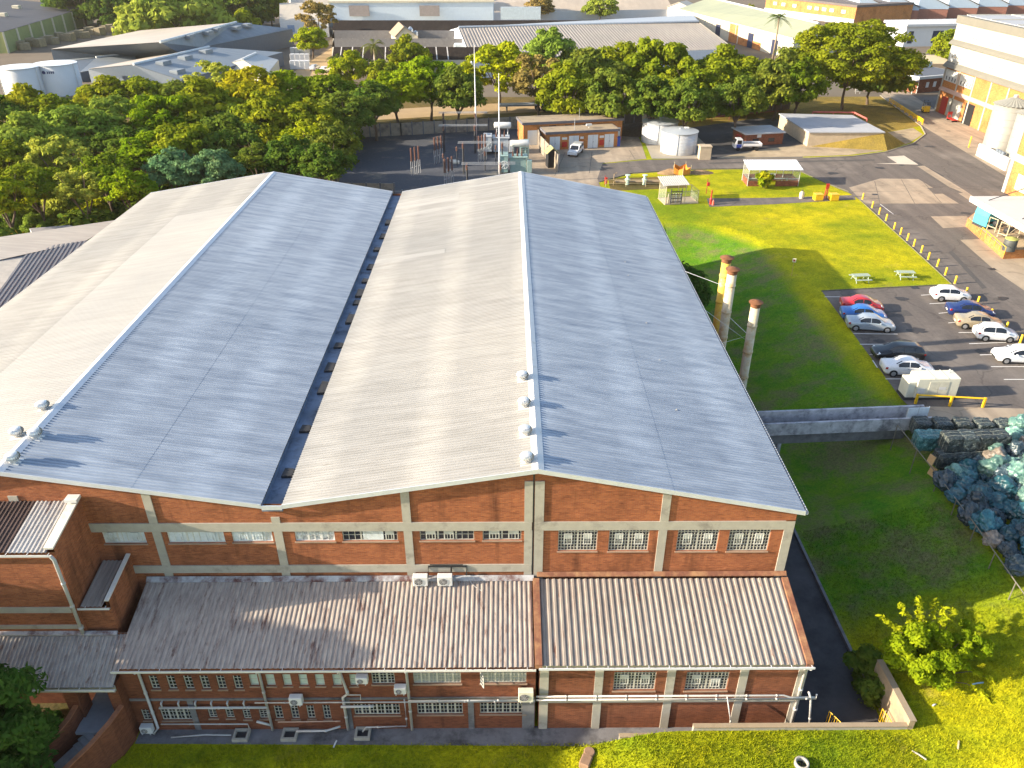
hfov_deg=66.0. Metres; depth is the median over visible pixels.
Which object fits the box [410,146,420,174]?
circuit breaker
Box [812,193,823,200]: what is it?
waste bin
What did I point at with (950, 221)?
concrete apron
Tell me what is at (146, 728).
air conditioner
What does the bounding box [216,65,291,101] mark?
tree
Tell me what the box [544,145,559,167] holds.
kiosk
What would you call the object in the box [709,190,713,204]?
hydrant
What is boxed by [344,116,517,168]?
panel wall
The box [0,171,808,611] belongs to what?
factory hall
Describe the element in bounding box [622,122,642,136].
shed
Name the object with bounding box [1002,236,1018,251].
water drum
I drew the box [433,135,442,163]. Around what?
circuit breaker
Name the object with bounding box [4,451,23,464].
roof ventilator
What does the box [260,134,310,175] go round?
tree
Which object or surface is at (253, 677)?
window
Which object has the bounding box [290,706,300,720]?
window
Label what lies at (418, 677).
window
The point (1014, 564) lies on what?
refuse bag
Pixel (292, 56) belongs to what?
white tote
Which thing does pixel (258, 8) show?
tree
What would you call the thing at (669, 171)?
soil heap
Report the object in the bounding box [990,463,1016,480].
refuse bag
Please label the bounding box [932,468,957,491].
refuse bag
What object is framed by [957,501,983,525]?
refuse bag
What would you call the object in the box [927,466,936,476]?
card sheet
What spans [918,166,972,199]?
kerb strip
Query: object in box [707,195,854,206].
lawn path
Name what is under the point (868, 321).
parked car
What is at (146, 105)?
tree
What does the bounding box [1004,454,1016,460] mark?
refuse bag
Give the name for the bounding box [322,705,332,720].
window
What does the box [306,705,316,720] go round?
window
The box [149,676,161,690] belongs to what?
window
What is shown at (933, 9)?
sawtooth bay
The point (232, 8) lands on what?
tree
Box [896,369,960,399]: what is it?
generator
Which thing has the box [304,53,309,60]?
white tote
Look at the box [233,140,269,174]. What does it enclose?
tree
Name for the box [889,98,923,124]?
guard rail
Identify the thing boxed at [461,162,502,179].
busbar gantry
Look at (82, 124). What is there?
tree
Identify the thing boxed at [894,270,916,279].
picnic table
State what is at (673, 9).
white shed
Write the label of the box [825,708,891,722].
lane railing
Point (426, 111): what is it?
road
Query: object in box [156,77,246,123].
tree
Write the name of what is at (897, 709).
retaining wall
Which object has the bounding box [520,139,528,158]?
control cubicle
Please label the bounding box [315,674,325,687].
window
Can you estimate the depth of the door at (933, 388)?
66.15 m
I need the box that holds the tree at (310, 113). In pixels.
[277,96,343,140]
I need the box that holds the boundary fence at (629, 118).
[624,102,790,123]
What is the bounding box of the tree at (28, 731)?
[0,661,63,767]
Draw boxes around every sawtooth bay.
[851,0,879,2]
[884,0,919,18]
[908,0,949,18]
[940,0,979,17]
[972,0,1009,13]
[1004,0,1023,13]
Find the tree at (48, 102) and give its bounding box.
[24,93,94,155]
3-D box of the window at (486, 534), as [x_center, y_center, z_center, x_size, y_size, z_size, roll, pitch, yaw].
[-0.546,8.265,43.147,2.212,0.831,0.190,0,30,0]
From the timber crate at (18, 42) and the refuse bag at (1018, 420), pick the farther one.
the timber crate at (18, 42)
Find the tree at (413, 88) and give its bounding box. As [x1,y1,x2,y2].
[358,70,430,122]
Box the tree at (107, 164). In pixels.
[70,151,132,212]
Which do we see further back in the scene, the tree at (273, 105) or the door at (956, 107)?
the door at (956, 107)
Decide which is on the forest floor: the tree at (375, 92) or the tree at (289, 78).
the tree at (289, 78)
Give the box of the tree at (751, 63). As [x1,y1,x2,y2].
[726,54,783,91]
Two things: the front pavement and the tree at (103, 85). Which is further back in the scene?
the tree at (103, 85)
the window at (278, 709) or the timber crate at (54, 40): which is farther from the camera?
the timber crate at (54, 40)
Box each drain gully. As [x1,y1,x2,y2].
[231,728,250,741]
[280,727,298,741]
[354,726,371,740]
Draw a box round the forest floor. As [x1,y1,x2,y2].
[0,98,385,233]
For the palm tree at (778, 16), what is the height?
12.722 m
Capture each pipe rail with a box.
[678,111,777,121]
[812,111,867,121]
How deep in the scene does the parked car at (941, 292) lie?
83.62 m
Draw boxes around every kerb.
[600,168,848,191]
[717,95,925,158]
[793,527,852,651]
[821,284,951,290]
[859,199,952,284]
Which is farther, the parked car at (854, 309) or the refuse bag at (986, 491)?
the parked car at (854, 309)
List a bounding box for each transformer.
[483,122,512,151]
[500,140,531,172]
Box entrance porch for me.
[0,631,139,736]
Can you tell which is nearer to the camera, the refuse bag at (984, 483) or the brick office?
the refuse bag at (984, 483)
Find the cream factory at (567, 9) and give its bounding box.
[289,0,670,26]
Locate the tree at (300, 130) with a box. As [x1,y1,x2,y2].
[274,121,339,177]
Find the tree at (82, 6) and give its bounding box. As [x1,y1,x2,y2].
[40,0,113,25]
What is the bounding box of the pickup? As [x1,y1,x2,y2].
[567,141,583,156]
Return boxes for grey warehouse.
[51,21,293,59]
[67,54,135,81]
[88,45,283,82]
[232,52,279,80]
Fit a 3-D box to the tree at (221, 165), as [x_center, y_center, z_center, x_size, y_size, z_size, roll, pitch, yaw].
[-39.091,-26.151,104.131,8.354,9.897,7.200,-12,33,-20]
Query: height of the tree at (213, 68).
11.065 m
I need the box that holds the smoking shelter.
[742,160,802,185]
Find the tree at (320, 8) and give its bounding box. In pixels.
[294,0,338,29]
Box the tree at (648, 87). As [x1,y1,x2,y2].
[623,74,680,118]
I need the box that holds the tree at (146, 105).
[123,93,210,132]
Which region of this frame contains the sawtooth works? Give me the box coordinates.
[332,20,594,73]
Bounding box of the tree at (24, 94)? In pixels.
[0,82,44,122]
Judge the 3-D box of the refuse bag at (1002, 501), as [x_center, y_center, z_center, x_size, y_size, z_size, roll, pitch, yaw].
[33.247,8.052,54.024,2.356,1.408,2.022,11,31,32]
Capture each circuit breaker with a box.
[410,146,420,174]
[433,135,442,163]
[443,156,453,183]
[478,134,486,161]
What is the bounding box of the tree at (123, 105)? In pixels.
[79,94,137,131]
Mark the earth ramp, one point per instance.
(886, 141)
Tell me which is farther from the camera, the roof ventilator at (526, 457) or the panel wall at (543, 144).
the panel wall at (543, 144)
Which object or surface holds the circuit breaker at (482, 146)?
on the substation yard at (384, 159)
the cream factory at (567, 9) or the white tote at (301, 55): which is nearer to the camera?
the white tote at (301, 55)
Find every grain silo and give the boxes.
[982,94,1023,151]
[1005,109,1023,157]
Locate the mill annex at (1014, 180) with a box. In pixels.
[1001,121,1023,195]
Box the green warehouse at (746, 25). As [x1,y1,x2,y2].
[678,0,834,55]
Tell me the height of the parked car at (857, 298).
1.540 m
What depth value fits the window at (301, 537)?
43.21 m
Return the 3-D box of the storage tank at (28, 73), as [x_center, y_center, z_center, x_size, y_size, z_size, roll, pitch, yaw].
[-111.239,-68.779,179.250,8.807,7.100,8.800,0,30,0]
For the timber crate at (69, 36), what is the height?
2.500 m
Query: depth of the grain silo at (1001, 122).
134.06 m
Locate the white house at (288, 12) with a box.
[279,2,329,36]
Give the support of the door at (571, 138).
in the switch room
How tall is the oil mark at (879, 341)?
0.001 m
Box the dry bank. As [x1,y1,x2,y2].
[641,97,919,131]
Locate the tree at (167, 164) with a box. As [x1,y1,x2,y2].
[141,146,204,188]
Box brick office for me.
[764,0,914,23]
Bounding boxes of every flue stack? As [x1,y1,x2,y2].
[713,255,733,333]
[718,266,739,348]
[739,299,763,388]
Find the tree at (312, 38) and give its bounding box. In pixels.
[289,26,329,57]
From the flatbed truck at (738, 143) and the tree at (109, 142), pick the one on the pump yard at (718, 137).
the flatbed truck at (738, 143)
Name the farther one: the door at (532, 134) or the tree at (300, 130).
the door at (532, 134)
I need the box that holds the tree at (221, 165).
[179,147,245,183]
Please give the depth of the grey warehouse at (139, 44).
221.36 m
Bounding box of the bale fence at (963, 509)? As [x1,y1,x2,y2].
[890,425,1023,599]
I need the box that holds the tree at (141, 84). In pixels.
[109,75,171,117]
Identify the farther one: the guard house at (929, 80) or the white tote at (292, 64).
the white tote at (292, 64)
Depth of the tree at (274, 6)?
295.68 m
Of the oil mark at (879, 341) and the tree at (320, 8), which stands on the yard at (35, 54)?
the tree at (320, 8)
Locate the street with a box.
[287,48,331,89]
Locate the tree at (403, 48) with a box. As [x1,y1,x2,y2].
[386,33,432,70]
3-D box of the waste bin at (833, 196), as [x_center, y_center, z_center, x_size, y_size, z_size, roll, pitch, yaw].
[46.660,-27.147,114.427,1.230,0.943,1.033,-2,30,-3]
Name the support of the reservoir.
on the ground at (810, 352)
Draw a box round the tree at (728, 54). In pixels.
[696,43,755,91]
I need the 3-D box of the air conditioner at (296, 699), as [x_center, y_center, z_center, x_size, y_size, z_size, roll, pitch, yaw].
[-11.466,16.764,41.945,0.684,0.594,0.480,0,30,0]
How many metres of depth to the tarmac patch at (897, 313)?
81.47 m
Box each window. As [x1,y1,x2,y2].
[102,532,147,544]
[141,709,152,721]
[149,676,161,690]
[160,709,193,721]
[166,676,178,690]
[167,532,226,544]
[183,676,195,690]
[200,676,211,690]
[208,709,218,719]
[216,676,227,690]
[225,709,235,719]
[232,532,274,543]
[233,676,244,690]
[242,709,252,720]
[249,674,260,687]
[259,709,268,720]
[265,674,276,687]
[274,706,284,720]
[282,674,293,687]
[287,25,294,31]
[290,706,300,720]
[295,531,335,542]
[298,674,309,687]
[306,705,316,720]
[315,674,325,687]
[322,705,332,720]
[332,674,342,687]
[342,531,398,542]
[349,674,358,687]
[354,704,400,716]
[371,673,394,685]
[413,673,461,685]
[417,703,463,715]
[419,531,474,541]
[479,672,526,688]
[479,703,525,715]
[482,531,521,541]
[557,530,597,552]
[607,530,649,552]
[612,672,656,692]
[675,530,718,552]
[683,672,728,692]
[725,530,770,552]
[931,31,943,42]
[944,69,958,83]
[958,73,973,88]
[1014,174,1023,193]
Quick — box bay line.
[991,366,1023,366]
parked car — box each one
[309,64,319,70]
[320,66,329,71]
[839,294,883,309]
[839,303,886,318]
[845,312,895,332]
[870,341,926,359]
[879,355,933,376]
[929,284,971,301]
[945,299,995,316]
[953,311,1004,329]
[972,321,1018,342]
[990,343,1023,363]
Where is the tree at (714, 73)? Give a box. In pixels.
[657,56,732,107]
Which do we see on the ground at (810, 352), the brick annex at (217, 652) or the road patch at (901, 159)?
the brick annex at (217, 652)
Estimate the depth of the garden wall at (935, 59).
223.41 m
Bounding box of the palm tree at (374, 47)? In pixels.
[360,39,385,60]
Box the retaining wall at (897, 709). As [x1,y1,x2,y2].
[619,659,916,738]
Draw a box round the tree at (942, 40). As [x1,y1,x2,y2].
[926,29,955,60]
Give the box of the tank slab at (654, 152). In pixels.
[645,126,711,158]
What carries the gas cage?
on the ground at (810, 352)
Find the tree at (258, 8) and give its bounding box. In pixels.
[221,0,274,23]
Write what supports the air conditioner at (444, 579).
on the brick annex at (217, 652)
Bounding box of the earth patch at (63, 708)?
[31,703,69,718]
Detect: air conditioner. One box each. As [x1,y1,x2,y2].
[139,723,154,734]
[288,694,303,706]
[355,673,368,685]
[394,684,406,695]
[413,573,427,586]
[437,573,452,586]
[518,688,533,703]
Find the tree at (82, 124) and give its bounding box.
[38,104,126,153]
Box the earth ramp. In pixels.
[812,120,904,150]
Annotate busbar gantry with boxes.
[439,111,486,133]
[439,124,475,153]
[458,141,502,173]
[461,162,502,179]
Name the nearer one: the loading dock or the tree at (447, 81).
the loading dock
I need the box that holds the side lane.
[783,534,879,722]
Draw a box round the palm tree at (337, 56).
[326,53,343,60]
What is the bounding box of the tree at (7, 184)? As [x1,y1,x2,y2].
[0,175,39,233]
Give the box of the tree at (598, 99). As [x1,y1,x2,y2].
[582,67,646,117]
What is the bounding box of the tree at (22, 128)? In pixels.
[0,111,84,167]
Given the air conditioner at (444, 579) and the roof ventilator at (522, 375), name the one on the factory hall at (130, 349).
the roof ventilator at (522, 375)
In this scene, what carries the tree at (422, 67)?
on the grass verge
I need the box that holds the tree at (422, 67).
[390,54,465,120]
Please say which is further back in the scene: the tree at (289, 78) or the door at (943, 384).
the tree at (289, 78)
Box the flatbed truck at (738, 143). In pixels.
[732,137,761,150]
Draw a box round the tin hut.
[29,225,70,231]
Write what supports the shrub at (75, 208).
on the forest floor
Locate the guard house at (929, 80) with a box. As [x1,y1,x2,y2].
[903,61,944,93]
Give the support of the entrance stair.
on the ground at (810, 352)
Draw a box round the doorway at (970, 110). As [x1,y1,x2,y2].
[961,102,974,125]
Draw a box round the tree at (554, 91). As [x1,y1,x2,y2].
[533,60,594,113]
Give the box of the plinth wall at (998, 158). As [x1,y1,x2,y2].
[976,144,1011,170]
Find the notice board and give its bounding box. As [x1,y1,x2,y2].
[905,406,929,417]
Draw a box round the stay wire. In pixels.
[685,271,745,342]
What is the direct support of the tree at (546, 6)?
on the yard at (35, 54)
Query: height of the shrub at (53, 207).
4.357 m
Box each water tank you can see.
[641,117,678,144]
[660,126,698,155]
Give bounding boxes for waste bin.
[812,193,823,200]
[828,192,839,200]
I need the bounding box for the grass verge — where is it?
[384,97,732,124]
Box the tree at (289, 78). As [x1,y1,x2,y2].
[256,69,318,102]
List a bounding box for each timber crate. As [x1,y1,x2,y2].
[15,40,24,49]
[19,42,30,49]
[24,37,33,41]
[32,38,46,46]
[44,35,53,43]
[50,37,59,44]
[53,32,63,40]
[63,32,76,41]
[73,29,83,37]
[79,31,90,38]
[83,26,94,30]
[89,28,94,34]
[93,27,105,35]
[105,24,112,31]
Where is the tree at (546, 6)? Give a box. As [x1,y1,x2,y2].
[524,0,554,14]
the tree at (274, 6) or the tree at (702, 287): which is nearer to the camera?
the tree at (702, 287)
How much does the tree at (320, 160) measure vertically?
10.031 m
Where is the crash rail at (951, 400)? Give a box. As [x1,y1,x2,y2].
[914,394,986,407]
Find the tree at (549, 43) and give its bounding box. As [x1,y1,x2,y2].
[522,26,577,70]
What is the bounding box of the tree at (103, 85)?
[70,74,140,115]
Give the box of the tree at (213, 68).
[180,59,230,83]
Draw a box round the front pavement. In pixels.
[135,726,691,745]
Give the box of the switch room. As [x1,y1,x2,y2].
[516,108,623,149]
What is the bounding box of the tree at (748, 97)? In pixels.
[711,74,769,139]
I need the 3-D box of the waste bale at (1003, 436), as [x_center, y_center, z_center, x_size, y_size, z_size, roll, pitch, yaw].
[36.027,4.102,58.501,1.348,1.284,1.384,-1,30,-2]
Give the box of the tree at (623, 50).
[590,40,661,78]
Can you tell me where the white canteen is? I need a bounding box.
[884,19,956,46]
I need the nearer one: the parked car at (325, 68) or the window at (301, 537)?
the window at (301, 537)
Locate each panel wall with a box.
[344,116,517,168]
[346,182,395,193]
[538,129,558,171]
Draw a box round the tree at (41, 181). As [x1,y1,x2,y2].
[0,162,65,220]
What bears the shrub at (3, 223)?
on the forest floor
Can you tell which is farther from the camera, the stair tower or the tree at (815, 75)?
the tree at (815, 75)
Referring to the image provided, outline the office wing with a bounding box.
[327,0,540,34]
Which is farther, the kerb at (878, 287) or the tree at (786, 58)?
the tree at (786, 58)
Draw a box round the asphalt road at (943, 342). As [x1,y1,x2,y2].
[597,97,1023,407]
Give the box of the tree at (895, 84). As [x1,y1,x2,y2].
[835,42,918,104]
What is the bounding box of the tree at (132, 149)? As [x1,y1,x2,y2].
[111,130,189,189]
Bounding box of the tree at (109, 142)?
[86,125,154,191]
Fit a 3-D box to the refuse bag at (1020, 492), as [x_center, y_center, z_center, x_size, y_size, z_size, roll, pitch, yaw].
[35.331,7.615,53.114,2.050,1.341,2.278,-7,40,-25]
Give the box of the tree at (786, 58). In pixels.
[752,47,809,120]
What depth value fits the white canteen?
253.03 m
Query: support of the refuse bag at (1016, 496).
on the refuse bag
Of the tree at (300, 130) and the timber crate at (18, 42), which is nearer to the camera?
the tree at (300, 130)
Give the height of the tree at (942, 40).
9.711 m
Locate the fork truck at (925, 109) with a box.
[921,100,930,112]
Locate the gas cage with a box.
[658,175,698,204]
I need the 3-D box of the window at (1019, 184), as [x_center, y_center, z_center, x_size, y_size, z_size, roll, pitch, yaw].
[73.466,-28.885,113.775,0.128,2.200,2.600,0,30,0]
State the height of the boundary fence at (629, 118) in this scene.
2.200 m
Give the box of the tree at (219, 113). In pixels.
[210,103,266,147]
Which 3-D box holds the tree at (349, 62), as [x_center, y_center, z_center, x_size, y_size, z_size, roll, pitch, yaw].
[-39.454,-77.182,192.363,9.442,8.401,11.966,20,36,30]
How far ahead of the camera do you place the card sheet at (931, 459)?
57.65 m
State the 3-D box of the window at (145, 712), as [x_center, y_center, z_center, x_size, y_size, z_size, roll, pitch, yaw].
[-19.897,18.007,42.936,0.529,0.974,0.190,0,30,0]
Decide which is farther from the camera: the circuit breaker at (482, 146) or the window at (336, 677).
the circuit breaker at (482, 146)
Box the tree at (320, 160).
[297,142,355,180]
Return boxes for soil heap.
[657,168,675,174]
[690,170,712,174]
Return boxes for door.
[528,130,537,144]
[550,136,559,149]
[569,136,578,148]
[588,135,597,147]
[604,134,613,146]
[715,24,720,35]
[747,33,753,47]
[770,39,777,55]
[927,382,939,394]
[937,382,949,394]
[939,96,947,114]
[945,97,962,119]
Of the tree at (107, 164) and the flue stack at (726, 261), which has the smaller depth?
the flue stack at (726, 261)
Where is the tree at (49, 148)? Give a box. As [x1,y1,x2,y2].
[14,134,92,177]
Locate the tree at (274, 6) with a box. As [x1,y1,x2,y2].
[247,0,286,26]
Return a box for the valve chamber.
[697,144,712,159]
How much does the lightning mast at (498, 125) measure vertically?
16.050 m
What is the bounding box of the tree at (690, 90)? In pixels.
[662,76,717,126]
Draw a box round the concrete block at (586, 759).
[579,747,594,767]
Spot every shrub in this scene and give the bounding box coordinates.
[0,211,28,233]
[16,198,39,232]
[19,211,54,232]
[41,197,73,225]
[48,710,63,764]
[64,205,83,216]
[81,197,114,211]
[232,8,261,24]
[755,170,775,187]
[841,643,890,709]
[875,595,997,703]
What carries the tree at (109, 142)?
on the forest floor
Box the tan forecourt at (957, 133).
[881,91,1006,175]
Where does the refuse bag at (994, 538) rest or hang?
on the ground at (810, 352)
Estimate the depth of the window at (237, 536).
43.21 m
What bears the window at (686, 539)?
in the factory hall at (130, 349)
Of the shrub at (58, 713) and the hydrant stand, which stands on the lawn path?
the hydrant stand
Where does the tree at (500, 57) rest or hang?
on the grass verge
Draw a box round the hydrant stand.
[824,183,829,197]
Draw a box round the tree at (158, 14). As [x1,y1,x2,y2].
[111,0,238,35]
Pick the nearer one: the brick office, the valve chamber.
the valve chamber
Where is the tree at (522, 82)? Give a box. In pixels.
[509,53,562,115]
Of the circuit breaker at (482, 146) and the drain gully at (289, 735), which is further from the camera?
the circuit breaker at (482, 146)
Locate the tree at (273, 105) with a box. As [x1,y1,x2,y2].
[230,88,298,144]
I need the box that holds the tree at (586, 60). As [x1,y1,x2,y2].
[563,46,632,112]
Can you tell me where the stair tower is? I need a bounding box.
[0,494,141,634]
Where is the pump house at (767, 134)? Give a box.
[731,125,785,144]
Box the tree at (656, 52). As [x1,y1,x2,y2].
[623,36,695,99]
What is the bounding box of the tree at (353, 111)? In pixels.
[317,90,378,131]
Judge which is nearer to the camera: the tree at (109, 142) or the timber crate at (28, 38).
the tree at (109, 142)
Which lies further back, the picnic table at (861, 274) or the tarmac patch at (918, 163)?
the tarmac patch at (918, 163)
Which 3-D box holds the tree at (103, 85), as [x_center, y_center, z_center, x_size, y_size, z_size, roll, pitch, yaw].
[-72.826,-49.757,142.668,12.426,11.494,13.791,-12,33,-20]
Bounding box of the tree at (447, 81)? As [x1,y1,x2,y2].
[431,64,487,119]
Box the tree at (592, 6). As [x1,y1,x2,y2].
[581,0,618,19]
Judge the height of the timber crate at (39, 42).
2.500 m
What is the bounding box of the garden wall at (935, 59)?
[923,55,947,63]
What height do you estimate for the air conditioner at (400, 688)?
0.495 m
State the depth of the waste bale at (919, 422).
61.78 m
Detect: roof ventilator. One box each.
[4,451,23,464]
[8,426,24,439]
[27,427,44,440]
[35,400,50,411]
[516,370,528,382]
[518,396,530,409]
[519,424,531,437]
[520,451,533,465]
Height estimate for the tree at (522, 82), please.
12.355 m
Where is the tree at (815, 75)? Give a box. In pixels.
[769,56,831,113]
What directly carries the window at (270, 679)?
in the brick annex at (217, 652)
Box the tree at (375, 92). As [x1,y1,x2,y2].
[349,80,403,140]
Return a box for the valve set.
[605,173,660,186]
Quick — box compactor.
[972,207,1002,228]
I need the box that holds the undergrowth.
[0,95,364,240]
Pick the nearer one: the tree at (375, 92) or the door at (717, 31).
the tree at (375, 92)
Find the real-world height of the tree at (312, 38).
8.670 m
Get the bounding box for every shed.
[0,220,113,307]
[451,15,734,77]
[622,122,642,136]
[667,0,692,15]
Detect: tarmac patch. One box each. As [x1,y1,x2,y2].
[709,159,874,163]
[884,310,912,316]
[913,160,942,176]
[949,251,985,288]
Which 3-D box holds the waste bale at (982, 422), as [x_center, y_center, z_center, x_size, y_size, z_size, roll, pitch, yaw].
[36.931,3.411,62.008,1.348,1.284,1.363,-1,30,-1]
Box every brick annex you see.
[110,564,535,737]
[533,571,817,728]
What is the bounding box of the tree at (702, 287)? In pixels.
[680,260,713,306]
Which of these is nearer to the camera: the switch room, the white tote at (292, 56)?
the switch room
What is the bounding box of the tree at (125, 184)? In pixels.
[96,169,158,209]
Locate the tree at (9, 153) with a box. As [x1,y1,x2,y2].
[0,138,38,175]
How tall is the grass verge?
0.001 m
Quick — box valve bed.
[608,177,687,189]
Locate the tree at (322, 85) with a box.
[296,69,357,104]
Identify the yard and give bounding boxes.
[0,0,956,97]
[339,129,526,193]
[526,136,645,186]
[691,118,802,157]
[924,406,1023,420]
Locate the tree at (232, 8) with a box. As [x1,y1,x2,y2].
[223,1,240,13]
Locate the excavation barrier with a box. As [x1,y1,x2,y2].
[673,162,691,174]
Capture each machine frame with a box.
[986,217,1008,232]
[996,221,1019,237]
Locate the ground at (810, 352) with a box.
[110,126,1023,767]
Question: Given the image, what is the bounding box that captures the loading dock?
[966,188,1023,258]
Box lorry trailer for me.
[499,102,544,111]
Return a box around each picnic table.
[849,273,872,283]
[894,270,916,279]
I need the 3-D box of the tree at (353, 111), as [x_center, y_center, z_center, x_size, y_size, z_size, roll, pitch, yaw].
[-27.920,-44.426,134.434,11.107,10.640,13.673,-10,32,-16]
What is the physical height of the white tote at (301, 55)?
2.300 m
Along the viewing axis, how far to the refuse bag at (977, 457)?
57.58 m
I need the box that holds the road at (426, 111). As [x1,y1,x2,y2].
[376,103,562,119]
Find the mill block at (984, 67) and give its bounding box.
[934,14,1023,132]
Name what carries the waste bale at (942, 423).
on the bale yard at (970, 413)
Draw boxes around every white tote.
[289,60,294,68]
[290,47,294,52]
[290,53,294,59]
[294,53,299,59]
[294,60,299,69]
[299,53,304,59]
[299,60,304,69]
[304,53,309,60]
[304,60,309,69]
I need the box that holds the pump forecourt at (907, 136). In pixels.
[719,128,921,157]
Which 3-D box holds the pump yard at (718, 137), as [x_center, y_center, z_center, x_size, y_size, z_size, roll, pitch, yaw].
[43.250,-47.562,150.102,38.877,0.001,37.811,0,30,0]
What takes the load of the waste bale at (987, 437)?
on the waste bale at (974, 453)
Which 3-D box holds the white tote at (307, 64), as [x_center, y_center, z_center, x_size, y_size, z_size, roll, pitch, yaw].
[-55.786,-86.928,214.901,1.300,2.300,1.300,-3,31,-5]
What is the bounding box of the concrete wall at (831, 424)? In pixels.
[757,405,931,452]
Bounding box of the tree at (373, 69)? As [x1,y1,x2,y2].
[365,59,402,79]
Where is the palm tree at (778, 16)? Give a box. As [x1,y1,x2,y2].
[768,13,790,59]
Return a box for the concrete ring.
[794,756,809,767]
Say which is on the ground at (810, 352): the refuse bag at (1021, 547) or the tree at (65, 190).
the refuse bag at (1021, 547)
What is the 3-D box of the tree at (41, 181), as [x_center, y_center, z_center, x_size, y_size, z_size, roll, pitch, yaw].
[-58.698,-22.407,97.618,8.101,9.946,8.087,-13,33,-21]
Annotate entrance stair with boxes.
[33,705,135,767]
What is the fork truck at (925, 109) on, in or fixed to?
on the tan forecourt at (957, 133)
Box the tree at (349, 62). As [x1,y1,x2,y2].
[327,49,368,82]
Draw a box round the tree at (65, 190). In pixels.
[51,168,107,218]
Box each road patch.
[877,156,917,164]
[928,187,962,193]
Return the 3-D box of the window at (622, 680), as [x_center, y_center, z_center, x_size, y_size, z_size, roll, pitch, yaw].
[6.492,15.733,41.770,2.328,1.543,0.210,0,30,0]
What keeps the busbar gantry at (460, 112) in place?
on the substation yard at (384, 159)
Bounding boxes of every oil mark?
[873,339,884,342]
[894,297,908,300]
[906,327,928,333]
[932,365,948,369]
[975,349,988,353]
[997,296,1008,300]
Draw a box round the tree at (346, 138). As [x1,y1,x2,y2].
[302,119,363,181]
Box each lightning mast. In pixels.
[474,51,477,140]
[498,73,499,174]
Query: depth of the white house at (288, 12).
276.71 m
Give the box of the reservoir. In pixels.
[778,113,884,145]
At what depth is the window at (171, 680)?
41.77 m
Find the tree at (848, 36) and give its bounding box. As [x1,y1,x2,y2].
[788,18,932,109]
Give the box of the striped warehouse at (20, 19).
[0,0,93,53]
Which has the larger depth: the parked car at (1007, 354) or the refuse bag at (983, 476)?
the parked car at (1007, 354)
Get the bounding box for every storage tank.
[0,63,45,94]
[33,60,82,96]
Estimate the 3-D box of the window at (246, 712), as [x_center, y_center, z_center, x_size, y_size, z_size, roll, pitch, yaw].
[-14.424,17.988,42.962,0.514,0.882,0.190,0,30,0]
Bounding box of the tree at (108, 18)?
[85,0,142,24]
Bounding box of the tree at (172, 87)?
[152,79,207,110]
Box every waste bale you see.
[909,416,932,433]
[911,429,935,450]
[929,429,941,450]
[930,416,953,430]
[932,447,957,469]
[937,429,963,451]
[951,417,973,429]
[955,451,973,462]
[957,429,979,451]
[971,451,982,455]
[972,417,995,428]
[972,428,996,450]
[988,428,1011,445]
[992,417,1008,429]
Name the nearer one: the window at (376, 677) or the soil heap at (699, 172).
the window at (376, 677)
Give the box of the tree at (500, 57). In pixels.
[460,40,542,105]
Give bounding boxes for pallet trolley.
[946,112,957,121]
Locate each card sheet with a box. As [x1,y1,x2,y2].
[927,454,935,465]
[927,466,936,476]
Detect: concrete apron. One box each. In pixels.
[849,178,958,203]
[931,216,967,227]
[961,239,1023,289]
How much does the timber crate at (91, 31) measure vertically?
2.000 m
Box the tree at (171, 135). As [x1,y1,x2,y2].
[142,121,216,184]
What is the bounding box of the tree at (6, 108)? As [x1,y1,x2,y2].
[0,94,27,125]
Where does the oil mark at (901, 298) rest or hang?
on the asphalt road at (943, 342)
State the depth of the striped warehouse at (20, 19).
272.86 m
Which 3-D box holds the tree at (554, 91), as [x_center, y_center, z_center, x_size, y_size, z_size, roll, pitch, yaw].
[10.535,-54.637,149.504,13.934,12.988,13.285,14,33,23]
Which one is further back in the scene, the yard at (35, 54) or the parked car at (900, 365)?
the yard at (35, 54)
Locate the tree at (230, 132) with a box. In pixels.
[190,112,265,162]
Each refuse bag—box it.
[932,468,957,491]
[944,463,967,476]
[944,487,966,505]
[953,475,975,490]
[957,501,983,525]
[958,458,978,472]
[958,469,980,482]
[960,491,990,508]
[966,484,995,503]
[968,508,1004,535]
[973,452,985,460]
[975,479,992,488]
[977,454,1008,476]
[978,471,989,481]
[981,530,1004,547]
[982,446,1006,458]
[987,475,1017,497]
[988,442,1006,453]
[989,491,1013,514]
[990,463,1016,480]
[990,507,1006,523]
[996,540,1022,557]
[997,524,1019,543]
[1004,440,1023,457]
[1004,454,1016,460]
[1004,459,1023,479]
[1004,501,1019,519]
[1004,553,1023,576]
[1005,426,1023,433]
[1008,414,1023,426]
[1008,429,1023,440]
[1009,518,1023,524]
[1014,483,1022,500]
[1014,502,1023,518]
[1015,523,1023,536]
[1016,476,1023,485]
[1017,486,1023,501]
[1019,536,1023,554]
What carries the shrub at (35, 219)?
on the forest floor
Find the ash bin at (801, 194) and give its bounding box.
[799,190,804,198]

